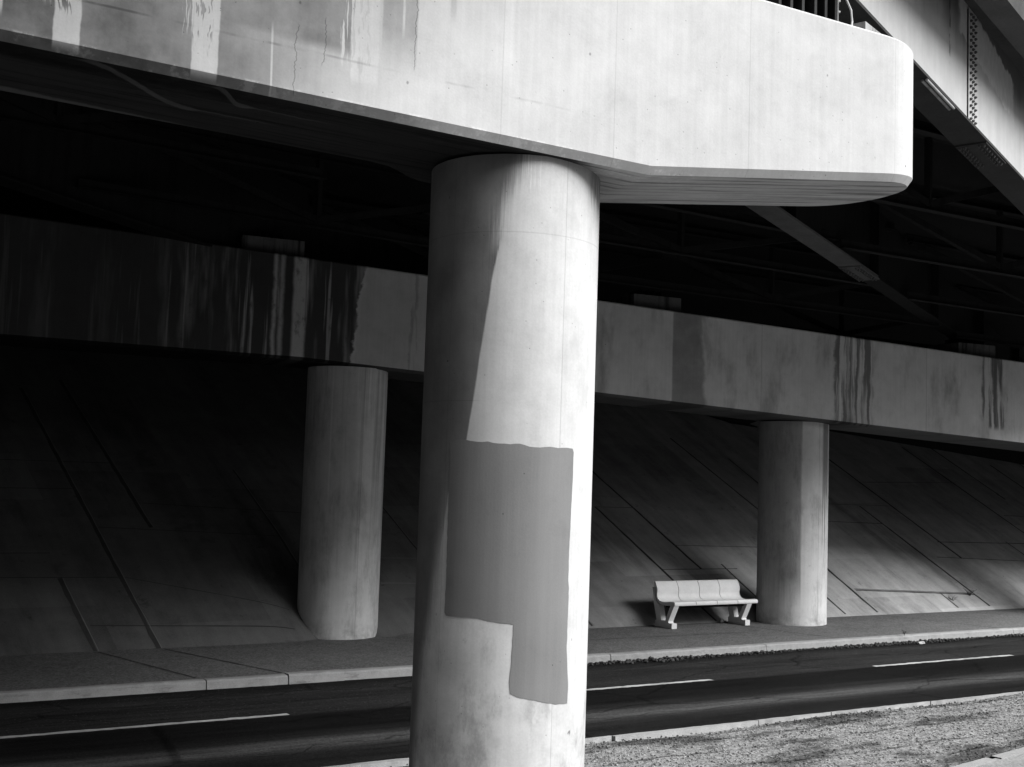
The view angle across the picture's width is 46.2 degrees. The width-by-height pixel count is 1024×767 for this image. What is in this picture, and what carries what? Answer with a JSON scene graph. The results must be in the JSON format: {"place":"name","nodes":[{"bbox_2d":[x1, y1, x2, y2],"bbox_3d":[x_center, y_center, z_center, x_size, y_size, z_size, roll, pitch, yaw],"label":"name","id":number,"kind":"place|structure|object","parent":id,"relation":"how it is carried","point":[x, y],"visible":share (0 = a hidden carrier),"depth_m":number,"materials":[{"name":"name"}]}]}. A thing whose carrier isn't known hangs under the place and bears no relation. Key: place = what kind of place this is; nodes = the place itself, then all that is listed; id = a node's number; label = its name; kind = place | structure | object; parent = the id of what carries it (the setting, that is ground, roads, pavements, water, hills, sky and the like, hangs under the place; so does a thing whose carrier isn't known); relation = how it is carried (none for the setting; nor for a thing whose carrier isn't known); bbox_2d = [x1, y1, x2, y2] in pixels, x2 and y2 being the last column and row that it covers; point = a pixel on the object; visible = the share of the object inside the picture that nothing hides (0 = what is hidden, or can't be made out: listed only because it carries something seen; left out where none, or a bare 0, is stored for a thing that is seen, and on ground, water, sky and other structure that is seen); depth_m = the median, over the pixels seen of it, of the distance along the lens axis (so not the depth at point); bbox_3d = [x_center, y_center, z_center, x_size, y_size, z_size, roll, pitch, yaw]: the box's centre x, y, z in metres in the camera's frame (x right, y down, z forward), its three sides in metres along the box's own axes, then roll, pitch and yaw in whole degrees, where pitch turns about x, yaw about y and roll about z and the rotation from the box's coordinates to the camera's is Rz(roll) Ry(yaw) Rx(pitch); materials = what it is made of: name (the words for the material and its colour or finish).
{"place":"outdoors","nodes":[
{"label":"outdoors","id":0,"kind":"place"},
{"bbox_2d":[0,346,1023,655],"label":"embankment","id":1,"kind":"structure","parent":0,"point":[146,502],"depth_m":21.50,"materials":[{"name":"concrete"}]},
{"bbox_2d":[829,429,1023,464],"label":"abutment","id":2,"kind":"object","parent":1,"relation":"on","point":[1013,456],"depth_m":33.17,"materials":[{"name":"concrete"}]},
{"bbox_2d":[0,636,1023,766],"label":"road","id":3,"kind":"structure","parent":0,"point":[326,724],"depth_m":13.31,"materials":[{"name":"black asphalt"}]},
{"bbox_2d":[0,627,1023,703],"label":"kerb","id":4,"kind":"structure","parent":3,"relation":"on","point":[103,690],"depth_m":14.79,"materials":[{"name":"concrete"}]},
{"bbox_2d":[327,691,1023,766],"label":"road edging","id":5,"kind":"object","parent":3,"relation":"on","point":[399,762],"visible":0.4,"depth_m":12.31,"materials":[{"name":"concrete"}]},
{"bbox_2d":[587,633,1023,665],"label":"gutter debris","id":6,"kind":"object","parent":3,"relation":"on","point":[671,659],"visible":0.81,"depth_m":18.67,"materials":[{"name":"stone"}]},
{"bbox_2d":[0,608,1023,690],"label":"pavement","id":7,"kind":"structure","parent":0,"point":[44,671],"depth_m":16.36,"materials":[{"name":"concrete"}]},
{"bbox_2d":[0,213,1023,639],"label":"bridge pier","id":8,"kind":"structure","parent":7,"relation":"on","point":[350,337],"depth_m":18.03,"materials":[{"name":"concrete"}]},
{"bbox_2d":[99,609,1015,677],"bbox_3d":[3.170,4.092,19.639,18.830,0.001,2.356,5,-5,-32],"label":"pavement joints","id":9,"kind":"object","parent":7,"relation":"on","point":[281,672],"visible":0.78,"depth_m":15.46,"materials":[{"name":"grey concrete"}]},
{"bbox_2d":[653,579,757,628],"bbox_3d":[3.361,3.816,20.828,1.894,0.752,0.595,5,-5,-32],"label":"bench","id":10,"kind":"object","parent":7,"relation":"on","point":[673,596],"visible":1,"depth_m":20.83,"materials":[{"name":"white paint"}]},
{"bbox_2d":[390,693,1023,766],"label":"gravel verge","id":11,"kind":"structure","parent":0,"point":[883,746],"depth_m":11.74,"materials":[{"name":"grey gravel"}]},
{"bbox_2d":[0,0,912,766],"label":"bridge pier","id":12,"kind":"structure","parent":11,"relation":"on","point":[524,138],"depth_m":8.04,"materials":[{"name":"concrete"}]},
{"bbox_2d":[0,0,1023,427],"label":"bridge deck","id":13,"kind":"structure","parent":12,"relation":"on","point":[932,254],"depth_m":17.63,"materials":[{"name":"concrete"}]},
{"bbox_2d":[952,747,1023,766],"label":"kerb","id":14,"kind":"structure","parent":11,"relation":"on","point":[982,761],"depth_m":11.07,"materials":[{"name":"concrete"}]},
{"bbox_2d":[976,753,1023,766],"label":"pavement","id":15,"kind":"structure","parent":0,"point":[1016,761],"depth_m":10.98,"materials":[{"name":"concrete"}]}
]}

